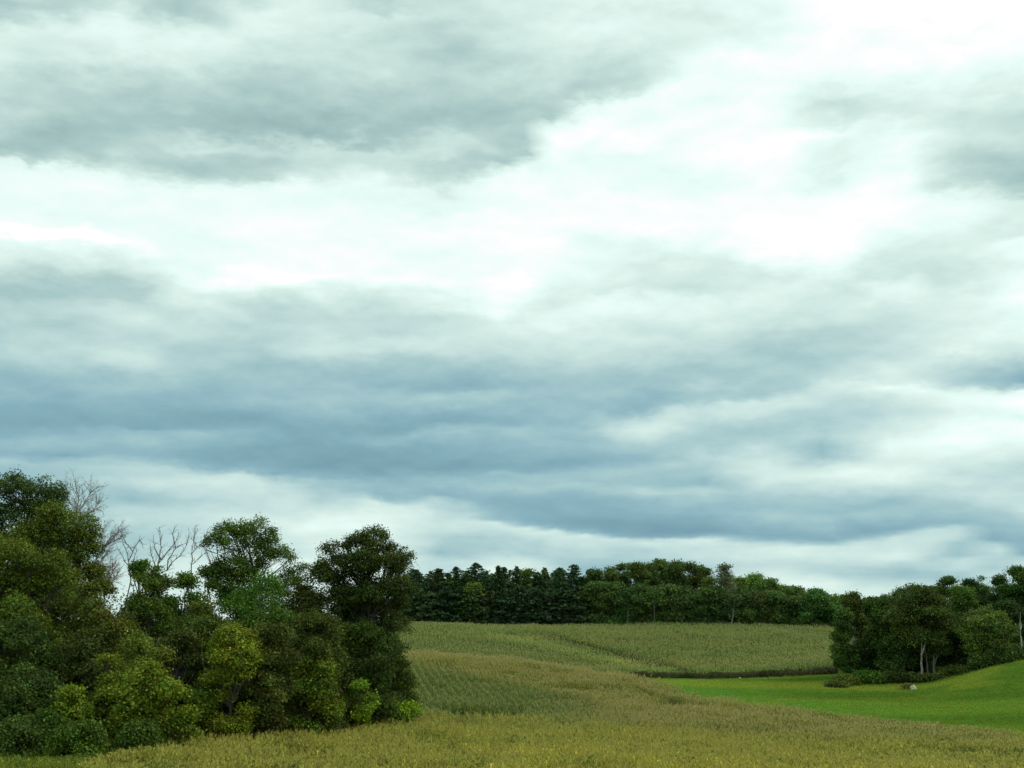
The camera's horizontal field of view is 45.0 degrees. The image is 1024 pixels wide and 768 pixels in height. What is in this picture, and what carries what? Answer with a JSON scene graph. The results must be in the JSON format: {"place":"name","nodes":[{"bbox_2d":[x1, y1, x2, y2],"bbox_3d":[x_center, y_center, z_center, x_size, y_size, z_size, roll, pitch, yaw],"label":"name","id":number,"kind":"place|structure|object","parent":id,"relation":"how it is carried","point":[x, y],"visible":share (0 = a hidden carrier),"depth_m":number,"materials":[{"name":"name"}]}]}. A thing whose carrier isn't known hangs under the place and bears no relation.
{"place":"outdoors","nodes":[
{"label":"outdoors","id":0,"kind":"place"},
{"bbox_2d":[1,624,996,767],"bbox_3d":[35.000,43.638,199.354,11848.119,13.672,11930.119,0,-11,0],"label":"ground","id":1,"kind":"structure","parent":0,"point":[621,652],"depth_m":304.13,"materials":[{"name":"green plant"}]},
{"bbox_2d":[0,712,49,756],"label":"shrub","id":2,"kind":"object","parent":1,"relation":"on","point":[20,733],"visible":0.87,"depth_m":77.64,"materials":[{"name":"green plant"}]},
{"bbox_2d":[0,588,57,695],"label":"broadleaf tree","id":3,"kind":"object","parent":1,"relation":"on","point":[16,605],"visible":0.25,"depth_m":94.63,"materials":[{"name":"green plant"}]},
{"bbox_2d":[0,660,67,729],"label":"shrub","id":4,"kind":"object","parent":1,"relation":"on","point":[27,689],"visible":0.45,"depth_m":83.58,"materials":[{"name":"green plant"}]},
{"bbox_2d":[0,468,72,547],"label":"broadleaf tree","id":5,"kind":"object","parent":1,"relation":"on","point":[12,484],"visible":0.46,"depth_m":115.50,"materials":[{"name":"green plant"}]},
{"bbox_2d":[0,610,77,712],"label":"broadleaf tree","id":6,"kind":"object","parent":1,"relation":"on","point":[34,648],"visible":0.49,"depth_m":89.14,"materials":[{"name":"green plant"}]},
{"bbox_2d":[0,531,87,623],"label":"broadleaf tree","id":7,"kind":"object","parent":1,"relation":"on","point":[30,572],"visible":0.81,"depth_m":97.70,"materials":[{"name":"green plant"}]},
{"bbox_2d":[29,705,75,756],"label":"shrub","id":8,"kind":"object","parent":1,"relation":"on","point":[46,720],"visible":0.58,"depth_m":80.75,"materials":[{"name":"green plant"}]},
{"bbox_2d":[1,499,117,654],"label":"broadleaf tree","id":9,"kind":"object","parent":1,"relation":"on","point":[73,540],"visible":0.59,"depth_m":105.90,"materials":[{"name":"green plant"}]},
{"bbox_2d":[0,746,120,767],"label":"roadside weeds","id":10,"kind":"object","parent":1,"relation":"on","point":[26,760],"visible":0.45,"depth_m":70.38,"materials":[{"name":"green plant"}]},
{"bbox_2d":[37,592,86,693],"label":"broadleaf tree","id":11,"kind":"object","parent":1,"relation":"on","point":[58,627],"visible":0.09,"depth_m":101.94,"materials":[{"name":"green plant"}]},
{"bbox_2d":[48,682,98,725],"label":"shrub","id":12,"kind":"object","parent":1,"relation":"on","point":[74,708],"visible":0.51,"depth_m":82.16,"materials":[{"name":"green plant"}]},
{"bbox_2d":[36,625,115,707],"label":"broadleaf tree","id":13,"kind":"object","parent":1,"relation":"on","point":[83,640],"visible":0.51,"depth_m":89.87,"materials":[{"name":"green plant"}]},
{"bbox_2d":[40,714,112,761],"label":"shrub","id":14,"kind":"object","parent":1,"relation":"on","point":[83,736],"visible":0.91,"depth_m":76.30,"materials":[{"name":"green plant"}]},
{"bbox_2d":[53,466,108,560],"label":"bare tree","id":15,"kind":"object","parent":1,"relation":"on","point":[91,490],"visible":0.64,"depth_m":124.60,"materials":[{"name":"grey plant"}]},
{"bbox_2d":[51,574,145,700],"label":"broadleaf tree","id":16,"kind":"object","parent":1,"relation":"on","point":[88,611],"visible":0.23,"depth_m":93.57,"materials":[{"name":"green plant"}]},
{"bbox_2d":[88,652,122,747],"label":"shrub","id":17,"kind":"object","parent":1,"relation":"on","point":[104,660],"visible":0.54,"depth_m":85.28,"materials":[{"name":"green plant"}]},
{"bbox_2d":[93,517,130,567],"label":"bare tree","id":18,"kind":"object","parent":1,"relation":"on","point":[109,541],"visible":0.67,"depth_m":121.69,"materials":[{"name":"grey plant"}]},
{"bbox_2d":[105,714,166,763],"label":"shrub","id":19,"kind":"object","parent":1,"relation":"on","point":[139,733],"visible":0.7,"depth_m":80.12,"materials":[{"name":"green plant"}]},
{"bbox_2d":[98,627,177,722],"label":"broadleaf tree","id":20,"kind":"object","parent":1,"relation":"on","point":[142,648],"visible":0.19,"depth_m":88.69,"materials":[{"name":"green plant"}]},
{"bbox_2d":[124,557,152,630],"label":"broadleaf tree","id":21,"kind":"object","parent":1,"relation":"on","point":[136,565],"visible":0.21,"depth_m":108.49,"materials":[{"name":"green plant"}]},
{"bbox_2d":[113,563,182,676],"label":"broadleaf tree","id":22,"kind":"object","parent":1,"relation":"on","point":[145,605],"visible":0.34,"depth_m":101.94,"materials":[{"name":"green plant"}]},
{"bbox_2d":[96,658,210,747],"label":"shrub","id":23,"kind":"object","parent":1,"relation":"on","point":[160,695],"visible":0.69,"depth_m":83.36,"materials":[{"name":"green plant"}]},
{"bbox_2d":[152,570,208,679],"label":"broadleaf tree","id":24,"kind":"object","parent":1,"relation":"on","point":[189,580],"visible":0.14,"depth_m":105.99,"materials":[{"name":"green plant"}]},
{"bbox_2d":[156,625,209,709],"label":"broadleaf tree","id":25,"kind":"object","parent":1,"relation":"on","point":[187,641],"visible":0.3,"depth_m":94.49,"materials":[{"name":"green plant"}]},
{"bbox_2d":[182,688,227,735],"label":"shrub","id":26,"kind":"object","parent":1,"relation":"on","point":[203,696],"visible":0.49,"depth_m":89.53,"materials":[{"name":"green plant"}]},
{"bbox_2d":[169,592,249,709],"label":"broadleaf tree","id":27,"kind":"object","parent":1,"relation":"on","point":[204,625],"visible":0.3,"depth_m":97.81,"materials":[{"name":"green plant"}]},
{"bbox_2d":[186,667,260,741],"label":"shrub","id":28,"kind":"object","parent":1,"relation":"on","point":[242,695],"visible":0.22,"depth_m":92.17,"materials":[{"name":"green plant"}]},
{"bbox_2d":[197,622,267,742],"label":"broadleaf tree","id":29,"kind":"object","parent":1,"relation":"on","point":[237,649],"visible":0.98,"depth_m":89.85,"materials":[{"name":"green plant"}]},
{"bbox_2d":[213,579,265,669],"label":"broadleaf tree","id":30,"kind":"object","parent":1,"relation":"on","point":[245,590],"visible":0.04,"depth_m":105.66,"materials":[{"name":"green plant"}]},
{"bbox_2d":[195,511,319,617],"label":"broadleaf tree","id":31,"kind":"object","parent":1,"relation":"on","point":[231,572],"visible":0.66,"depth_m":111.21,"materials":[{"name":"green plant"}]},
{"bbox_2d":[212,567,302,702],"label":"broadleaf tree","id":32,"kind":"object","parent":1,"relation":"on","point":[276,612],"visible":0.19,"depth_m":101.97,"materials":[{"name":"green plant"}]},
{"bbox_2d":[243,618,305,738],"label":"broadleaf tree","id":33,"kind":"object","parent":1,"relation":"on","point":[272,688],"visible":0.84,"depth_m":91.60,"materials":[{"name":"green plant"}]},
{"bbox_2d":[284,582,336,704],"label":"broadleaf tree","id":34,"kind":"object","parent":1,"relation":"on","point":[303,597],"visible":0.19,"depth_m":107.87,"materials":[{"name":"green plant"}]},
{"bbox_2d":[275,647,349,743],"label":"shrub","id":35,"kind":"object","parent":1,"relation":"on","point":[311,678],"visible":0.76,"depth_m":96.18,"materials":[{"name":"green plant"}]},
{"bbox_2d":[280,608,352,734],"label":"broadleaf tree","id":36,"kind":"object","parent":1,"relation":"on","point":[314,626],"visible":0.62,"depth_m":98.05,"materials":[{"name":"green plant"}]},
{"bbox_2d":[329,653,358,732],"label":"shrub","id":37,"kind":"object","parent":1,"relation":"on","point":[347,676],"visible":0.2,"depth_m":101.98,"materials":[{"name":"green plant"}]},
{"bbox_2d":[310,619,379,717],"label":"broadleaf tree","id":38,"kind":"object","parent":1,"relation":"on","point":[340,632],"visible":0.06,"depth_m":105.07,"materials":[{"name":"green plant"}]},
{"bbox_2d":[297,523,420,663],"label":"broadleaf tree","id":39,"kind":"object","parent":1,"relation":"on","point":[365,590],"visible":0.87,"depth_m":109.23,"materials":[{"name":"green plant"}]},
{"bbox_2d":[346,677,381,730],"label":"shrub","id":40,"kind":"object","parent":1,"relation":"on","point":[363,713],"visible":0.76,"depth_m":100.64,"materials":[{"name":"green plant"}]},
{"bbox_2d":[334,616,413,724],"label":"broadleaf tree","id":41,"kind":"object","parent":1,"relation":"on","point":[376,663],"visible":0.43,"depth_m":105.27,"materials":[{"name":"green plant"}]},
{"bbox_2d":[376,637,420,720],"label":"broadleaf tree","id":42,"kind":"object","parent":1,"relation":"on","point":[399,689],"visible":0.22,"depth_m":109.75,"materials":[{"name":"green plant"}]},
{"bbox_2d":[382,699,423,729],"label":"shrub","id":43,"kind":"object","parent":1,"relation":"on","point":[407,707],"visible":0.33,"depth_m":104.92,"materials":[{"name":"green plant"}]},
{"bbox_2d":[400,586,432,628],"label":"pine tree","id":44,"kind":"object","parent":1,"relation":"on","point":[415,597],"visible":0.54,"depth_m":388.69,"materials":[{"name":"green plant"}]},
{"bbox_2d":[410,592,453,628],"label":"pine tree","id":45,"kind":"object","parent":1,"relation":"on","point":[431,603],"visible":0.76,"depth_m":388.06,"materials":[{"name":"green plant"}]},
{"bbox_2d":[421,568,453,615],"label":"pine tree","id":46,"kind":"object","parent":1,"relation":"on","point":[437,576],"visible":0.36,"depth_m":397.84,"materials":[{"name":"green plant"}]},
{"bbox_2d":[427,586,463,629],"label":"pine tree","id":47,"kind":"object","parent":1,"relation":"on","point":[445,590],"visible":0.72,"depth_m":389.05,"materials":[{"name":"green plant"}]},
{"bbox_2d":[438,586,481,629],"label":"pine tree","id":48,"kind":"object","parent":1,"relation":"on","point":[456,596],"visible":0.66,"depth_m":388.51,"materials":[{"name":"green plant"}]},
{"bbox_2d":[454,581,486,623],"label":"broadleaf tree","id":49,"kind":"object","parent":1,"relation":"on","point":[473,586],"visible":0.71,"depth_m":390.89,"materials":[{"name":"green plant"}]},
{"bbox_2d":[448,590,498,629],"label":"pine tree","id":50,"kind":"object","parent":1,"relation":"on","point":[476,599],"visible":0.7,"depth_m":387.62,"materials":[{"name":"green plant"}]},
{"bbox_2d":[451,562,499,629],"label":"pine tree","id":51,"kind":"object","parent":1,"relation":"on","point":[474,569],"visible":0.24,"depth_m":403.50,"materials":[{"name":"green plant"}]},
{"bbox_2d":[472,590,508,630],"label":"pine tree","id":52,"kind":"object","parent":1,"relation":"on","point":[490,595],"visible":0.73,"depth_m":389.03,"materials":[{"name":"green plant"}]},
{"bbox_2d":[488,588,521,629],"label":"pine tree","id":53,"kind":"object","parent":1,"relation":"on","point":[504,593],"visible":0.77,"depth_m":389.02,"materials":[{"name":"green plant"}]},
{"bbox_2d":[500,585,542,625],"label":"pine tree","id":54,"kind":"object","parent":1,"relation":"on","point":[520,598],"visible":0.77,"depth_m":389.23,"materials":[{"name":"green plant"}]},
{"bbox_2d":[516,587,552,631],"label":"pine tree","id":55,"kind":"object","parent":1,"relation":"on","point":[533,594],"visible":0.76,"depth_m":388.56,"materials":[{"name":"green plant"}]},
{"bbox_2d":[76,711,1023,767],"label":"cornfield","id":56,"kind":"structure","parent":1,"relation":"on","point":[512,744],"depth_m":87.11,"materials":[{"name":"green plant"}]},
{"bbox_2d":[532,588,572,631],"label":"pine tree","id":57,"kind":"object","parent":1,"relation":"on","point":[547,597],"visible":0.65,"depth_m":388.63,"materials":[{"name":"green plant"}]},
{"bbox_2d":[544,567,571,620],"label":"pine tree","id":58,"kind":"object","parent":1,"relation":"on","point":[555,586],"visible":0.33,"depth_m":398.20,"materials":[{"name":"green plant"}]},
{"bbox_2d":[543,586,581,625],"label":"pine tree","id":59,"kind":"object","parent":1,"relation":"on","point":[564,592],"visible":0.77,"depth_m":388.45,"materials":[{"name":"green plant"}]},
{"bbox_2d":[563,564,587,592],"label":"pine tree","id":60,"kind":"object","parent":1,"relation":"on","point":[574,582],"visible":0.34,"depth_m":403.03,"materials":[{"name":"green plant"}]},
{"bbox_2d":[554,586,602,624],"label":"pine tree","id":61,"kind":"object","parent":1,"relation":"on","point":[581,617],"visible":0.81,"depth_m":388.02,"materials":[{"name":"green plant"}]},
{"bbox_2d":[576,581,608,630],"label":"broadleaf tree","id":62,"kind":"object","parent":1,"relation":"on","point":[591,588],"visible":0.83,"depth_m":389.04,"materials":[{"name":"green plant"}]},
{"bbox_2d":[593,581,629,629],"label":"broadleaf tree","id":63,"kind":"object","parent":1,"relation":"on","point":[608,592],"visible":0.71,"depth_m":389.19,"materials":[{"name":"green plant"}]},
{"bbox_2d":[388,620,856,673],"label":"cornfield","id":64,"kind":"structure","parent":1,"relation":"on","point":[777,663],"depth_m":298.50,"materials":[{"name":"green plant"}]},
{"bbox_2d":[611,588,643,625],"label":"broadleaf tree","id":65,"kind":"object","parent":1,"relation":"on","point":[626,594],"visible":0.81,"depth_m":388.53,"materials":[{"name":"green plant"}]},
{"bbox_2d":[622,560,651,588],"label":"broadleaf tree","id":66,"kind":"object","parent":1,"relation":"on","point":[639,573],"visible":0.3,"depth_m":400.02,"materials":[{"name":"green plant"}]},
{"bbox_2d":[622,584,652,628],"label":"broadleaf tree","id":67,"kind":"object","parent":1,"relation":"on","point":[639,598],"visible":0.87,"depth_m":388.51,"materials":[{"name":"green plant"}]},
{"bbox_2d":[635,586,671,626],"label":"broadleaf tree","id":68,"kind":"object","parent":1,"relation":"on","point":[653,594],"visible":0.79,"depth_m":388.93,"materials":[{"name":"green plant"}]},
{"bbox_2d":[647,583,687,626],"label":"broadleaf tree","id":69,"kind":"object","parent":1,"relation":"on","point":[670,602],"visible":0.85,"depth_m":388.56,"materials":[{"name":"green plant"}]},
{"bbox_2d":[654,558,690,587],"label":"broadleaf tree","id":70,"kind":"object","parent":1,"relation":"on","point":[675,575],"visible":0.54,"depth_m":398.95,"materials":[{"name":"green plant"}]},
{"bbox_2d":[668,584,702,626],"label":"broadleaf tree","id":71,"kind":"object","parent":1,"relation":"on","point":[681,613],"visible":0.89,"depth_m":388.08,"materials":[{"name":"green plant"}]},
{"bbox_2d":[682,560,707,610],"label":"broadleaf tree","id":72,"kind":"object","parent":1,"relation":"on","point":[694,576],"visible":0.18,"depth_m":405.01,"materials":[{"name":"green plant"}]},
{"bbox_2d":[683,590,713,629],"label":"broadleaf tree","id":73,"kind":"object","parent":1,"relation":"on","point":[701,609],"visible":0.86,"depth_m":388.27,"materials":[{"name":"green plant"}]},
{"bbox_2d":[397,649,1023,739],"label":"ridge cornfield","id":74,"kind":"structure","parent":1,"relation":"on","point":[561,693],"depth_m":141.96,"materials":[{"name":"green plant"}]},
{"bbox_2d":[696,583,733,629],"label":"broadleaf tree","id":75,"kind":"object","parent":1,"relation":"on","point":[714,593],"visible":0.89,"depth_m":389.13,"materials":[{"name":"green plant"}]},
{"bbox_2d":[712,562,737,593],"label":"broadleaf tree","id":76,"kind":"object","parent":1,"relation":"on","point":[725,577],"visible":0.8,"depth_m":397.44,"materials":[{"name":"green plant"}]},
{"bbox_2d":[711,592,744,629],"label":"broadleaf tree","id":77,"kind":"object","parent":1,"relation":"on","point":[729,606],"visible":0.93,"depth_m":387.22,"materials":[{"name":"green plant"}]},
{"bbox_2d":[727,592,758,629],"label":"broadleaf tree","id":78,"kind":"object","parent":1,"relation":"on","point":[749,613],"visible":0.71,"depth_m":388.49,"materials":[{"name":"green plant"}]},
{"bbox_2d":[743,589,772,629],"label":"broadleaf tree","id":79,"kind":"object","parent":1,"relation":"on","point":[756,599],"visible":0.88,"depth_m":389.09,"materials":[{"name":"green plant"}]},
{"bbox_2d":[756,588,791,624],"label":"broadleaf tree","id":80,"kind":"object","parent":1,"relation":"on","point":[772,593],"visible":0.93,"depth_m":388.26,"materials":[{"name":"green plant"}]},
{"bbox_2d":[769,594,806,629],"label":"broadleaf tree","id":81,"kind":"object","parent":1,"relation":"on","point":[793,602],"visible":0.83,"depth_m":388.00,"materials":[{"name":"green plant"}]},
{"bbox_2d":[787,593,823,631],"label":"broadleaf tree","id":82,"kind":"object","parent":1,"relation":"on","point":[806,614],"visible":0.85,"depth_m":387.30,"materials":[{"name":"green plant"}]},
{"bbox_2d":[801,586,834,631],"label":"broadleaf tree","id":83,"kind":"object","parent":1,"relation":"on","point":[818,600],"visible":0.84,"depth_m":387.95,"materials":[{"name":"green plant"}]},
{"bbox_2d":[818,594,843,629],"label":"broadleaf tree","id":84,"kind":"object","parent":1,"relation":"on","point":[828,615],"visible":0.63,"depth_m":388.59,"materials":[{"name":"green plant"}]},
{"bbox_2d":[852,635,881,671],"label":"tree","id":85,"kind":"object","parent":1,"relation":"on","point":[867,653],"visible":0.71,"depth_m":221.46,"materials":[{"name":"green plant"}]},
{"bbox_2d":[851,668,886,684],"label":"shrub","id":86,"kind":"object","parent":1,"relation":"on","point":[871,677],"visible":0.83,"depth_m":209.74,"materials":[{"name":"green plant"}]},
{"bbox_2d":[906,645,938,674],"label":"broadleaf tree","id":87,"kind":"object","parent":1,"relation":"on","point":[917,652],"visible":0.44,"depth_m":222.29,"materials":[{"name":"green plant"}]},
{"bbox_2d":[0,0,1023,621],"label":"sky","id":88,"kind":"structure","parent":0,"point":[535,284],"materials":[{"name":"white"}]},
{"bbox_2d":[641,659,1023,736],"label":"pasture","id":89,"kind":"structure","parent":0,"point":[972,720],"depth_m":173.79,"materials":[{"name":"green plant"}]},
{"bbox_2d":[618,667,837,678],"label":"ditch weeds","id":90,"kind":"object","parent":89,"relation":"on","point":[771,673],"visible":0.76,"depth_m":230.43,"materials":[{"name":"green plant"}]},
{"bbox_2d":[827,607,860,673],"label":"broadleaf tree","id":91,"kind":"object","parent":89,"relation":"on","point":[845,658],"visible":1,"depth_m":220.45,"materials":[{"name":"green plant"}]},
{"bbox_2d":[839,589,870,670],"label":"broadleaf tree","id":92,"kind":"object","parent":89,"relation":"on","point":[853,601],"visible":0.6,"depth_m":226.75,"materials":[{"name":"green plant"}]},
{"bbox_2d":[861,596,900,654],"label":"broadleaf tree","id":93,"kind":"object","parent":89,"relation":"on","point":[876,631],"visible":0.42,"depth_m":221.11,"materials":[{"name":"green plant"}]},
{"bbox_2d":[874,634,919,673],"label":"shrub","id":94,"kind":"object","parent":89,"relation":"on","point":[888,652],"visible":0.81,"depth_m":214.76,"materials":[{"name":"green plant"}]},
{"bbox_2d":[877,583,957,672],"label":"broadleaf tree","id":95,"kind":"object","parent":89,"relation":"on","point":[918,608],"visible":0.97,"depth_m":214.51,"materials":[{"name":"green plant"}]},
{"bbox_2d":[926,614,973,667],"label":"broadleaf tree","id":96,"kind":"object","parent":89,"relation":"on","point":[958,655],"visible":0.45,"depth_m":216.40,"materials":[{"name":"green plant"}]},
{"bbox_2d":[946,584,980,647],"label":"broadleaf tree","id":97,"kind":"object","parent":89,"relation":"on","point":[962,597],"visible":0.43,"depth_m":231.61,"materials":[{"name":"green plant"}]},
{"bbox_2d":[966,651,999,669],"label":"shrub","id":98,"kind":"object","parent":89,"relation":"on","point":[979,661],"visible":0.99,"depth_m":205.55,"materials":[{"name":"green plant"}]},
{"bbox_2d":[949,603,1023,657],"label":"broadleaf tree","id":99,"kind":"object","parent":89,"relation":"on","point":[984,628],"visible":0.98,"depth_m":207.41,"materials":[{"name":"green plant"}]},
{"bbox_2d":[985,572,1009,611],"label":"broadleaf tree","id":100,"kind":"object","parent":89,"relation":"on","point":[997,580],"visible":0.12,"depth_m":242.32,"materials":[{"name":"green plant"}]},
{"bbox_2d":[983,645,1020,663],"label":"shrub","id":101,"kind":"object","parent":89,"relation":"on","point":[1005,654],"visible":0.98,"depth_m":204.81,"materials":[{"name":"green plant"}]},
{"bbox_2d":[990,598,1023,642],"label":"broadleaf tree","id":102,"kind":"object","parent":89,"relation":"on","point":[1012,607],"visible":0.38,"depth_m":220.97,"materials":[{"name":"green plant"}]},
{"bbox_2d":[995,564,1023,610],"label":"broadleaf tree","id":103,"kind":"object","parent":89,"relation":"on","point":[1015,572],"visible":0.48,"depth_m":234.18,"materials":[{"name":"green plant"}]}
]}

